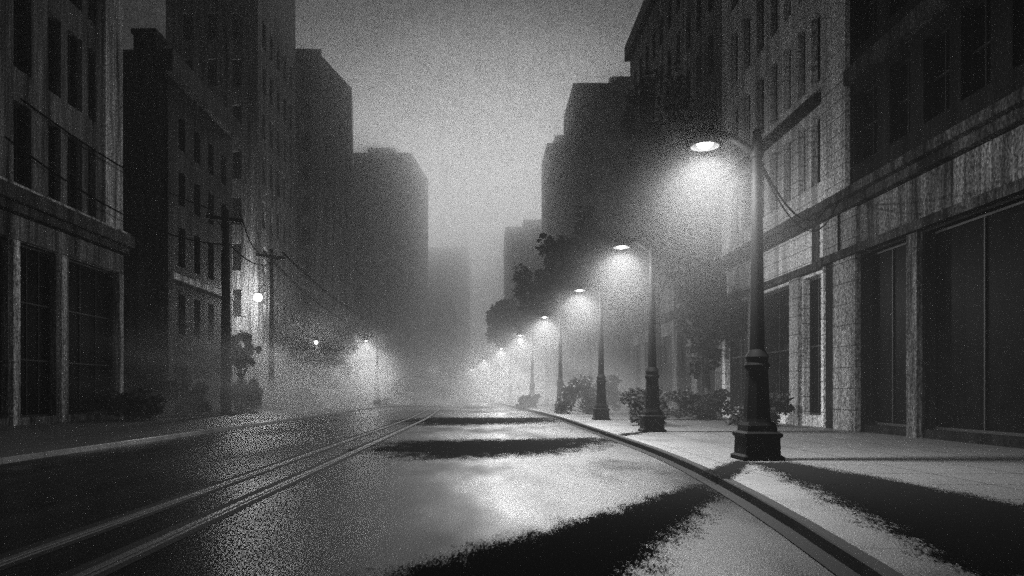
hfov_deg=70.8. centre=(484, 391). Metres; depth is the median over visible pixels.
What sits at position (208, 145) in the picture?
window
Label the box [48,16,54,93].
window
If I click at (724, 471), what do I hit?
asphalt patch
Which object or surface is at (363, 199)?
window
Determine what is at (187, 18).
window
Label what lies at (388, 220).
window
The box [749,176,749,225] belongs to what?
window
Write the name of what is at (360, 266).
window
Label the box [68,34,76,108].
window
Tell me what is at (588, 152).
window
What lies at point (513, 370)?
window
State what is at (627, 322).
window
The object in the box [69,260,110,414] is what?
shop window
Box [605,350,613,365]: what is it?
window
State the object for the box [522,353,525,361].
window
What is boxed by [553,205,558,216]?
window
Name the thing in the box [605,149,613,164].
window
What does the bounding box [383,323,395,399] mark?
utility pole
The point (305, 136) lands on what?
window
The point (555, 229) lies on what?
window
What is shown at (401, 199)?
window
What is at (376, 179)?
window
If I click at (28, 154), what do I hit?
overhead wire
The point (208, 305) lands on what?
window
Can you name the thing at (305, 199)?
window
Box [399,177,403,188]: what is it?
window
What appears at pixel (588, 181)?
window
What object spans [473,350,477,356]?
window
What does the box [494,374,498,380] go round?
window
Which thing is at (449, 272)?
hazy block
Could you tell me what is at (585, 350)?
window
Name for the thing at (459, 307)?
window
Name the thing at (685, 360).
shop window
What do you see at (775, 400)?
shrub
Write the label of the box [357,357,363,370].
window
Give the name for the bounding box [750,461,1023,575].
asphalt patch
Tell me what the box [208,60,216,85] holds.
window
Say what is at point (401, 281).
window
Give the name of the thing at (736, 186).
window
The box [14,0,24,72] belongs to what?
window
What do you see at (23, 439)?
pavement
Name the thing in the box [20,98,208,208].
overhead wire
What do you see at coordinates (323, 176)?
office tower
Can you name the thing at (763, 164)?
window
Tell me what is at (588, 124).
window
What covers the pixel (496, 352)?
window
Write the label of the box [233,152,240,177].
window
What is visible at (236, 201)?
window
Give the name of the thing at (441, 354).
window
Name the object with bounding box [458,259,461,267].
window
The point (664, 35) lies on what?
dark warehouse
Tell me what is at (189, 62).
window
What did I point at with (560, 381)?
street lamp
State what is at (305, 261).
window
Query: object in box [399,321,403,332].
window
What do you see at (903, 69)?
window
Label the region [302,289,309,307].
window
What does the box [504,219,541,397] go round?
hazy block
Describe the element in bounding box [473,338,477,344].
window
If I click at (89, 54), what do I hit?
window
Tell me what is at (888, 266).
shop window
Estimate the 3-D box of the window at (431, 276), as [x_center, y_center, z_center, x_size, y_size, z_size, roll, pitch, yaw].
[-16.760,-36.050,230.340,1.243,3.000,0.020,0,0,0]
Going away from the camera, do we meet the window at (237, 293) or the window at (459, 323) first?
the window at (237, 293)
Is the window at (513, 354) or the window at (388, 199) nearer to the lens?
the window at (388, 199)
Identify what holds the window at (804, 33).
in the pale shop building at (771, 69)
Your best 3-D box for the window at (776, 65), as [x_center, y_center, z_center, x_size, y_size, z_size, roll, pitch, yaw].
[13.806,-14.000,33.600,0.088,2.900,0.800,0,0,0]
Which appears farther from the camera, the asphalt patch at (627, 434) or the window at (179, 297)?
the window at (179, 297)
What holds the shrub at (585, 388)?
on the pavement at (991, 471)
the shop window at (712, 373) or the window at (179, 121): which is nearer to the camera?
the shop window at (712, 373)
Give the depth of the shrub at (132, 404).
36.75 m
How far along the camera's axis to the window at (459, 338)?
230.31 m
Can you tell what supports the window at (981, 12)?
in the corner shop
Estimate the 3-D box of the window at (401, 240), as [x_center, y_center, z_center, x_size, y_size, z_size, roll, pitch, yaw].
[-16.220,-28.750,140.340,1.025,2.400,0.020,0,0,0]
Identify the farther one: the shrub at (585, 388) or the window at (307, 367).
the window at (307, 367)
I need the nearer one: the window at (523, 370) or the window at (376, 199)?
the window at (376, 199)
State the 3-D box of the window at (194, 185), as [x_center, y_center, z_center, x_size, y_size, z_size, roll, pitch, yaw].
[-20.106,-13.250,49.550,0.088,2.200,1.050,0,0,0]
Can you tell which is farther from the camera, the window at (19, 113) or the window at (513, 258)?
the window at (513, 258)
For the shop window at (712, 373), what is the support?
in the dark warehouse
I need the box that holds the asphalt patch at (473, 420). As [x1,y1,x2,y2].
[393,417,559,425]
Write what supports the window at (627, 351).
in the office tower at (596, 145)
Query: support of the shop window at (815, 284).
in the pale shop building at (771, 69)
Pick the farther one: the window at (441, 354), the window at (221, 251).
the window at (441, 354)
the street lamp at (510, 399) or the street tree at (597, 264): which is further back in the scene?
the street lamp at (510, 399)
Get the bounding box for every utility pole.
[206,209,243,413]
[256,249,284,408]
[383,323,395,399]
[432,348,437,396]
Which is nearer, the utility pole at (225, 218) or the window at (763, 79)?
the window at (763, 79)
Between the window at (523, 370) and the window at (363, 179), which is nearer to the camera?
the window at (363, 179)
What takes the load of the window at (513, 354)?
in the hazy block at (520, 243)
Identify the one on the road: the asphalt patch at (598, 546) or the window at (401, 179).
the asphalt patch at (598, 546)
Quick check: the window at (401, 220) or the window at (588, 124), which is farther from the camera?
the window at (401, 220)
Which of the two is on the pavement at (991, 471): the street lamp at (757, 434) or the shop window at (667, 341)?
the street lamp at (757, 434)
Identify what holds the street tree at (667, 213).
on the pavement at (991, 471)
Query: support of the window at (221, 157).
in the brick building at (181, 126)
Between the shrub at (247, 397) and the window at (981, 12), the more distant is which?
the shrub at (247, 397)
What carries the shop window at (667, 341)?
in the dark warehouse
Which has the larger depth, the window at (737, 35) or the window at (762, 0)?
the window at (737, 35)
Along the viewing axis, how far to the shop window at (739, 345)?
39.23 m
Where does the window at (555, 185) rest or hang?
in the slim tower at (553, 190)
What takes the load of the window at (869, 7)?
in the corner shop
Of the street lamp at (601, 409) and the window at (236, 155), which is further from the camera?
the window at (236, 155)
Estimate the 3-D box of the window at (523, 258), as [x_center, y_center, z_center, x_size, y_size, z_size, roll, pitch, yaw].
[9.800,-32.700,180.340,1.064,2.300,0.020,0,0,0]
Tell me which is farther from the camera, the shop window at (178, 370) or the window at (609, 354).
the window at (609, 354)
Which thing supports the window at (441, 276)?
in the hazy block at (449, 272)
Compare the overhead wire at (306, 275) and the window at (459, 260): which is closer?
the overhead wire at (306, 275)
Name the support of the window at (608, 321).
in the office tower at (596, 145)
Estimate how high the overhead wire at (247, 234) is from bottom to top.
0.684 m
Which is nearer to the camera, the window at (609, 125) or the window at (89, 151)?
the window at (89, 151)
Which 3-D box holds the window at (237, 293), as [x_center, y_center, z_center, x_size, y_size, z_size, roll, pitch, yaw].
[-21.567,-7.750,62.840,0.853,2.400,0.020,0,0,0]
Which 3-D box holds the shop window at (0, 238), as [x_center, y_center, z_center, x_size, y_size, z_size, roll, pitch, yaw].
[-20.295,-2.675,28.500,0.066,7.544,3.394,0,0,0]
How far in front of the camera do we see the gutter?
8.48 m
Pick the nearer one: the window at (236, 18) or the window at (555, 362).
the window at (236, 18)
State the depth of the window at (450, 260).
230.31 m
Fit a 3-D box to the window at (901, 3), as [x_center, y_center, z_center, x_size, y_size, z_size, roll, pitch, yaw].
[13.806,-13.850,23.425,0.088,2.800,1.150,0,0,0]
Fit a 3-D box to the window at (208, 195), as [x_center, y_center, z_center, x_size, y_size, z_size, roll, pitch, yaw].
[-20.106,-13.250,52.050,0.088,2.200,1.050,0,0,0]
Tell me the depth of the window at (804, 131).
30.99 m
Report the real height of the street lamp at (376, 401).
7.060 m
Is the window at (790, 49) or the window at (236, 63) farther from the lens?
the window at (236, 63)
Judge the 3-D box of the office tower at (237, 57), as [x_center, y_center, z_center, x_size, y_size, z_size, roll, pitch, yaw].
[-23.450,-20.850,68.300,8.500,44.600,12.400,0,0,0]
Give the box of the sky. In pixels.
[123,0,643,332]
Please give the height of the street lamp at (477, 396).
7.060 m
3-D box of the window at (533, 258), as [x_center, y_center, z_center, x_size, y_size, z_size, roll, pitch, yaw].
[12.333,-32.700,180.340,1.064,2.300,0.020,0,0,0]
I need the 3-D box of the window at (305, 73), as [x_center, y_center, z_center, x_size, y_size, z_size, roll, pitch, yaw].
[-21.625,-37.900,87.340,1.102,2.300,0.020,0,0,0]
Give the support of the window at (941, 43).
in the corner shop
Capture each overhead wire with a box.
[5,136,221,244]
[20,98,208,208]
[230,244,268,265]
[240,214,257,250]
[263,250,384,327]
[282,252,395,325]
[396,326,436,350]
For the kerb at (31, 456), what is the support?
on the road
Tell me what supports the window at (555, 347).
in the slim tower at (553, 190)
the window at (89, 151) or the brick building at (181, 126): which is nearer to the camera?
the window at (89, 151)
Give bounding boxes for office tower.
[166,0,294,407]
[295,49,352,403]
[564,76,629,401]
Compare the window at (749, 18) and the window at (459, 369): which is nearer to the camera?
the window at (749, 18)
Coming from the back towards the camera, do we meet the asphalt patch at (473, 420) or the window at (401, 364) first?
the window at (401, 364)
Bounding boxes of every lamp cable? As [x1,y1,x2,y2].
[762,164,829,220]
[762,167,838,231]
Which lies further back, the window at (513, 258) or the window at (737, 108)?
the window at (513, 258)
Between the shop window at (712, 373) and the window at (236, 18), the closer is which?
the shop window at (712, 373)
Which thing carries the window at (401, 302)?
in the chamfered tower at (390, 185)
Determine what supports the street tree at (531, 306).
on the pavement at (991, 471)
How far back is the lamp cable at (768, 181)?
17.93 m
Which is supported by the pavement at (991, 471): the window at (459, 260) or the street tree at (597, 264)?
the street tree at (597, 264)
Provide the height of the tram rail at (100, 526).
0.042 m
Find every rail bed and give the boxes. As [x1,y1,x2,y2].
[0,399,444,570]
[57,399,449,575]
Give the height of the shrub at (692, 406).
1.715 m
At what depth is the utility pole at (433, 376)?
189.81 m
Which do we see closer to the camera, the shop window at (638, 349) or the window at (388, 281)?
the shop window at (638, 349)
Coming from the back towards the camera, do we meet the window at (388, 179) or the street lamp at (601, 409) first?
the window at (388, 179)
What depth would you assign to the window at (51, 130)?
33.77 m
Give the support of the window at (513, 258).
in the hazy block at (520, 243)
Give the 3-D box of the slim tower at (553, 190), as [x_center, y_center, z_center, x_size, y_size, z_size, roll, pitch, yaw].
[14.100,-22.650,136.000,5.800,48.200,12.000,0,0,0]
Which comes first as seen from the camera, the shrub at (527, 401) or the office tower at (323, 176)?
the shrub at (527, 401)
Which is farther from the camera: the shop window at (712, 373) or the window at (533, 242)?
the window at (533, 242)
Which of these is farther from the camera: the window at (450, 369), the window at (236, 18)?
the window at (450, 369)
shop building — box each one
[0,0,134,425]
[716,0,825,427]
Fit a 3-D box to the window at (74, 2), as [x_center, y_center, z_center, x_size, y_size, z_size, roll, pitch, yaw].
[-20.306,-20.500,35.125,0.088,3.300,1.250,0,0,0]
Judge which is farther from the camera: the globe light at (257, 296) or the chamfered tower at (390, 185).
the chamfered tower at (390, 185)
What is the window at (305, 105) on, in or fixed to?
in the office tower at (323, 176)
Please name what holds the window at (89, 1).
in the shop building at (65, 246)
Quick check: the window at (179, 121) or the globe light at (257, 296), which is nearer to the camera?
the window at (179, 121)
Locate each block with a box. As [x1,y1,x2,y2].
[353,203,379,399]
[428,246,469,396]
[470,333,503,394]
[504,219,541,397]
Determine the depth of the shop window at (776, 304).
34.00 m
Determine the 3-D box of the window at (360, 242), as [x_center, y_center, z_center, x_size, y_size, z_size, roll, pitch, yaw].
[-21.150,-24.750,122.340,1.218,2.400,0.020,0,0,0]
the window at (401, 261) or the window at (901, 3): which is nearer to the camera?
the window at (901, 3)
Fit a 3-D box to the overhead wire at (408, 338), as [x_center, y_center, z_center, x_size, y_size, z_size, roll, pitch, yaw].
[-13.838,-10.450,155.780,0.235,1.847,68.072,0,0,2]
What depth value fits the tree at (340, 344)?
72.95 m
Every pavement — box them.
[0,396,450,456]
[468,395,1023,575]
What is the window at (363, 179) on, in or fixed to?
in the chamfered tower at (390, 185)
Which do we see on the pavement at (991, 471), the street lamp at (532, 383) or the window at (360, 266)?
the street lamp at (532, 383)
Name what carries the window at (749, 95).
in the pale shop building at (771, 69)
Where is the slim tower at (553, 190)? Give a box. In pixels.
[542,135,563,399]
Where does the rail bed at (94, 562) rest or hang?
on the road
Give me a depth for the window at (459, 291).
230.31 m
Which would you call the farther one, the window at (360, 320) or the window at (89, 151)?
the window at (360, 320)
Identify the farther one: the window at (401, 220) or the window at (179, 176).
the window at (401, 220)
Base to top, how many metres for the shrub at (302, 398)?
1.920 m
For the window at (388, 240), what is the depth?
140.34 m
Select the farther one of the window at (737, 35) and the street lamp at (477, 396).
the street lamp at (477, 396)
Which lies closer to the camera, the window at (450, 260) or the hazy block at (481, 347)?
the window at (450, 260)
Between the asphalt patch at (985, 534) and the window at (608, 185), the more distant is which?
the window at (608, 185)
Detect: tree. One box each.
[231,330,262,380]
[275,314,332,387]
[312,323,358,405]
[428,296,460,397]
[484,298,529,400]
[512,263,570,404]
[533,204,645,380]
[599,59,705,399]
[673,246,747,418]
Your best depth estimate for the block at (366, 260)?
122.00 m
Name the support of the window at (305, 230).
in the office tower at (323, 176)
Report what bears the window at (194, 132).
in the brick building at (181, 126)
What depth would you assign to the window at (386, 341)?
140.34 m
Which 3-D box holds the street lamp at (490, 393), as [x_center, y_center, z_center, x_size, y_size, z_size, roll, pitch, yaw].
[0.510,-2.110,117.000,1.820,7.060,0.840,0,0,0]
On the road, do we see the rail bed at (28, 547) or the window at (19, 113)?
the rail bed at (28, 547)
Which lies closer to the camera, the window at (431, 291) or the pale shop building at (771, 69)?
the pale shop building at (771, 69)
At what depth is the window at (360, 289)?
122.34 m
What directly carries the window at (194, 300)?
in the brick building at (181, 126)
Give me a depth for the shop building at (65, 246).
33.90 m
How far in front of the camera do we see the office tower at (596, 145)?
100.00 m
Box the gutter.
[491,402,859,575]
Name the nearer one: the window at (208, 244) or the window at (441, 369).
the window at (208, 244)
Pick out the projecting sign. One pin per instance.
(724, 291)
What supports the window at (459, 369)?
in the hazy block at (449, 272)
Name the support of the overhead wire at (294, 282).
attached to the utility pole at (271, 387)
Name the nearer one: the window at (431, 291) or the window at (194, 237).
the window at (194, 237)
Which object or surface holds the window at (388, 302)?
in the chamfered tower at (390, 185)
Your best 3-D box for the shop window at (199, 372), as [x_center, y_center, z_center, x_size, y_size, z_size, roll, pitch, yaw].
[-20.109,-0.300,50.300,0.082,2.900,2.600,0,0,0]
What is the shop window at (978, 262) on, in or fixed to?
in the corner shop
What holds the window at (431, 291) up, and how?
in the hazy block at (449, 272)
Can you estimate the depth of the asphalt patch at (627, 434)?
24.51 m
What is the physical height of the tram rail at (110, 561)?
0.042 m
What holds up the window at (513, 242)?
in the hazy block at (520, 243)
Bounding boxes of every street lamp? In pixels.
[363,337,381,405]
[471,366,478,398]
[482,358,493,400]
[499,345,513,403]
[517,331,536,407]
[540,311,565,412]
[574,282,610,419]
[613,235,666,431]
[690,125,784,460]
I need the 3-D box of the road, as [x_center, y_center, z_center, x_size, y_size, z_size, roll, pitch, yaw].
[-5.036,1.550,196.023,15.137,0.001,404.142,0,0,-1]
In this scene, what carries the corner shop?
on the pavement at (991, 471)
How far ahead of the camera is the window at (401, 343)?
140.34 m
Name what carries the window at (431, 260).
in the hazy block at (449, 272)
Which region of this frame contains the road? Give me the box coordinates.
[0,397,836,575]
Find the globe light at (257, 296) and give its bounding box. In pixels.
[254,284,268,300]
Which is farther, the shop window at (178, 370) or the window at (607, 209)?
the window at (607, 209)
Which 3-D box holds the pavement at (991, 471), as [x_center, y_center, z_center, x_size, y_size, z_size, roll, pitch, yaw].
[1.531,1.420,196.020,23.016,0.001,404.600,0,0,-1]
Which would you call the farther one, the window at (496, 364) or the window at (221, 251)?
the window at (496, 364)
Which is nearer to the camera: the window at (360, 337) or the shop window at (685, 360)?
the shop window at (685, 360)
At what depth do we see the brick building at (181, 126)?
45.78 m
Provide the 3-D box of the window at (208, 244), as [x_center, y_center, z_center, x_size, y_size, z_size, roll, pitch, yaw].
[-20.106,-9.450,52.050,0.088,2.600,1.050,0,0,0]
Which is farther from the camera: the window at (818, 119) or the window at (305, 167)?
the window at (305, 167)
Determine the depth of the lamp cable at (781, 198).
18.19 m
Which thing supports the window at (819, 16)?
in the pale shop building at (771, 69)
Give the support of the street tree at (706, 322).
on the pavement at (991, 471)
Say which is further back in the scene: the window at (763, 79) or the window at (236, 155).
the window at (236, 155)
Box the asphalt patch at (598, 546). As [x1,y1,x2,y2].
[354,482,730,575]
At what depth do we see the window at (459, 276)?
230.31 m
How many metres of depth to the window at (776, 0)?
33.97 m
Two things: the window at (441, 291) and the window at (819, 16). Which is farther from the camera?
the window at (441, 291)
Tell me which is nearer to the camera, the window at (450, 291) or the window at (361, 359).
the window at (361, 359)
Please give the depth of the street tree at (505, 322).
110.67 m
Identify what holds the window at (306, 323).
in the office tower at (323, 176)
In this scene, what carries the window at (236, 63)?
in the office tower at (237, 57)
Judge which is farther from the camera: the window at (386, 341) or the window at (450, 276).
the window at (450, 276)
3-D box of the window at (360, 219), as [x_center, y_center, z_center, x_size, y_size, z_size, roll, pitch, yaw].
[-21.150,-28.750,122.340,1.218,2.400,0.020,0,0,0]
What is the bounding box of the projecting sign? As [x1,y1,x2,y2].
[720,270,731,297]
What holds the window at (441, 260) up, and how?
in the hazy block at (449, 272)
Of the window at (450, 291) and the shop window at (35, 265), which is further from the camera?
the window at (450, 291)
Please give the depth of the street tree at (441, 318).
178.10 m
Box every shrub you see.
[94,388,166,419]
[231,377,263,411]
[275,388,322,407]
[514,393,540,408]
[554,374,623,413]
[619,387,670,424]
[663,387,737,418]
[726,392,795,424]
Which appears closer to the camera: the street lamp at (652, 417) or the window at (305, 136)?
the street lamp at (652, 417)
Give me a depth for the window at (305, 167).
87.33 m
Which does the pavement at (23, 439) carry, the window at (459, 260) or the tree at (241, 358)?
the tree at (241, 358)
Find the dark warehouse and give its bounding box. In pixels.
[624,0,721,415]
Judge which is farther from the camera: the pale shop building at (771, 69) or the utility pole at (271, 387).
the utility pole at (271, 387)
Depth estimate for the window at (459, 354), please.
230.31 m
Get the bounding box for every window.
[0,238,1,417]
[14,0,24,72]
[14,103,24,185]
[20,244,50,416]
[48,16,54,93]
[48,124,54,198]
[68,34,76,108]
[68,136,76,208]
[69,0,76,6]
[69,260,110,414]
[88,0,90,19]
[88,51,90,118]
[88,149,90,215]
[174,365,183,407]
[178,118,180,149]
[178,173,180,204]
[178,228,180,266]
[178,295,180,333]
[184,15,191,39]
[184,60,191,68]
[194,132,195,161]
[194,185,195,214]
[194,237,195,272]
[194,300,195,336]
[194,367,204,399]
[208,15,216,39]
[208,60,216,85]
[208,145,209,172]
[208,195,209,222]
[208,244,209,278]
[208,305,209,339]
[214,369,220,406]
[221,157,222,182]
[221,251,221,283]
[233,15,240,39]
[233,60,240,85]
[233,106,240,122]
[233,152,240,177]
[233,198,240,224]
[233,244,240,270]
[233,290,240,316]
[302,70,309,87]
[302,102,309,118]
[302,133,309,150]
[302,164,309,181]
[302,196,309,213]
[302,227,309,244]
[302,258,309,276]
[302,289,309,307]
[302,321,309,333]
[302,352,309,370]
[357,216,363,229]
[357,239,363,252]
[357,263,363,276]
[357,286,363,299]
[357,310,363,323]
[357,334,363,347]
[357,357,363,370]
[361,177,365,188]
[361,197,365,202]
[374,177,378,188]
[374,197,378,208]
[386,177,390,188]
[386,197,390,208]
[386,218,390,229]
[386,238,390,249]
[386,259,390,270]
[386,279,390,291]
[386,300,390,311]
[386,341,390,352]
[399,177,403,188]
[399,197,403,208]
[399,218,403,229]
[399,238,403,249]
[399,259,403,270]
[399,279,403,291]
[399,300,403,311]
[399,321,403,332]
[399,341,403,352]
[399,362,403,373]
[430,259,433,267]
[430,275,433,283]
[430,290,433,298]
[440,259,443,267]
[440,275,443,283]
[440,290,443,299]
[440,353,443,361]
[440,368,443,377]
[449,259,452,267]
[449,275,452,283]
[449,290,452,299]
[449,353,452,361]
[449,368,452,377]
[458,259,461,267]
[458,275,461,283]
[458,290,461,299]
[458,306,461,314]
[458,322,461,330]
[458,337,461,346]
[458,353,461,361]
[458,368,461,377]
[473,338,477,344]
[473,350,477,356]
[494,350,498,356]
[494,362,498,368]
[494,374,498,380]
[512,241,515,249]
[512,257,515,265]
[512,353,515,361]
[512,369,515,377]
[522,241,525,249]
[522,257,525,265]
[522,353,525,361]
[522,369,525,377]
[532,241,535,249]
[532,257,535,265]
[553,183,558,194]
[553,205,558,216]
[553,227,558,239]
[553,338,558,349]
[553,360,557,371]
[585,121,592,135]
[585,149,592,164]
[585,178,592,193]
[585,350,592,365]
[605,121,613,135]
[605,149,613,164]
[605,178,613,193]
[605,207,613,222]
[605,321,613,337]
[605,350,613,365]
[626,321,629,337]
[626,350,629,365]
[636,345,640,389]
[664,336,671,405]
[681,333,690,394]
[702,340,714,407]
[730,301,747,408]
[736,35,737,81]
[736,108,737,157]
[736,186,737,233]
[749,18,749,65]
[749,95,749,142]
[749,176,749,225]
[762,0,763,48]
[762,79,763,133]
[762,164,763,217]
[764,287,788,408]
[776,0,776,31]
[776,65,776,120]
[776,154,776,208]
[790,49,790,107]
[790,142,790,200]
[804,33,804,94]
[804,131,804,191]
[810,276,820,414]
[818,16,819,81]
[818,119,819,182]
[862,0,876,43]
[862,83,876,160]
[870,242,905,426]
[898,0,908,9]
[898,57,909,138]
[932,26,949,117]
[933,200,1023,436]
[971,0,990,94]
[1023,0,1023,62]
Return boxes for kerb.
[0,396,451,463]
[467,396,903,575]
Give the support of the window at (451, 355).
in the hazy block at (449, 272)
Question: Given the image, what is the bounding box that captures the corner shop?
[810,0,1023,448]
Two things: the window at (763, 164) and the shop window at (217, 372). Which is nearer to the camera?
the window at (763, 164)
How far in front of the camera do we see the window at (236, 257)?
62.82 m
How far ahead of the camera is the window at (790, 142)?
32.43 m
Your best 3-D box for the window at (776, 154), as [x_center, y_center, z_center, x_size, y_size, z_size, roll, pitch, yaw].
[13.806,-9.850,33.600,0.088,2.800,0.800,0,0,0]
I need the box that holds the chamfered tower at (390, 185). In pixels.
[353,148,427,398]
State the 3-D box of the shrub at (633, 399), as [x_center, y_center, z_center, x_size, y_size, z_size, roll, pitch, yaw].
[6.977,0.607,31.500,2.367,1.868,1.752,0,0,0]
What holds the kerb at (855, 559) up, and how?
on the road
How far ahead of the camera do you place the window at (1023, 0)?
18.39 m
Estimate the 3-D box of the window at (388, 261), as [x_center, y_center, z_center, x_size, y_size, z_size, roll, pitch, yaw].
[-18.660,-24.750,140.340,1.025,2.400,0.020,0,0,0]
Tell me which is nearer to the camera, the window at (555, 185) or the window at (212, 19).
the window at (212, 19)
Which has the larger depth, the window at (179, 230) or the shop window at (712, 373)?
the window at (179, 230)
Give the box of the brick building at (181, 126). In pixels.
[123,28,240,414]
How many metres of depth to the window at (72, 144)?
35.49 m
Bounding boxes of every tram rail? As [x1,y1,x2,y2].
[0,398,445,565]
[73,397,450,575]
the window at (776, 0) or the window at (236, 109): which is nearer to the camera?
the window at (776, 0)
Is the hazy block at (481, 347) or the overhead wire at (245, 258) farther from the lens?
the hazy block at (481, 347)
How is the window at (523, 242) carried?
in the hazy block at (520, 243)
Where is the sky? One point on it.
(477, 91)
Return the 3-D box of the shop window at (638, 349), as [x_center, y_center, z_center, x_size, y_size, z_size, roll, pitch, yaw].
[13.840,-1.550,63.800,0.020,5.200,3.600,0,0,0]
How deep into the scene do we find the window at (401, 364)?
140.34 m
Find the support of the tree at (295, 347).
on the pavement at (23, 439)
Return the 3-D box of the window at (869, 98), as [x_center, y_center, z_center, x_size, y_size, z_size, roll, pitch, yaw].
[13.806,-9.550,25.525,0.088,2.600,1.550,0,0,0]

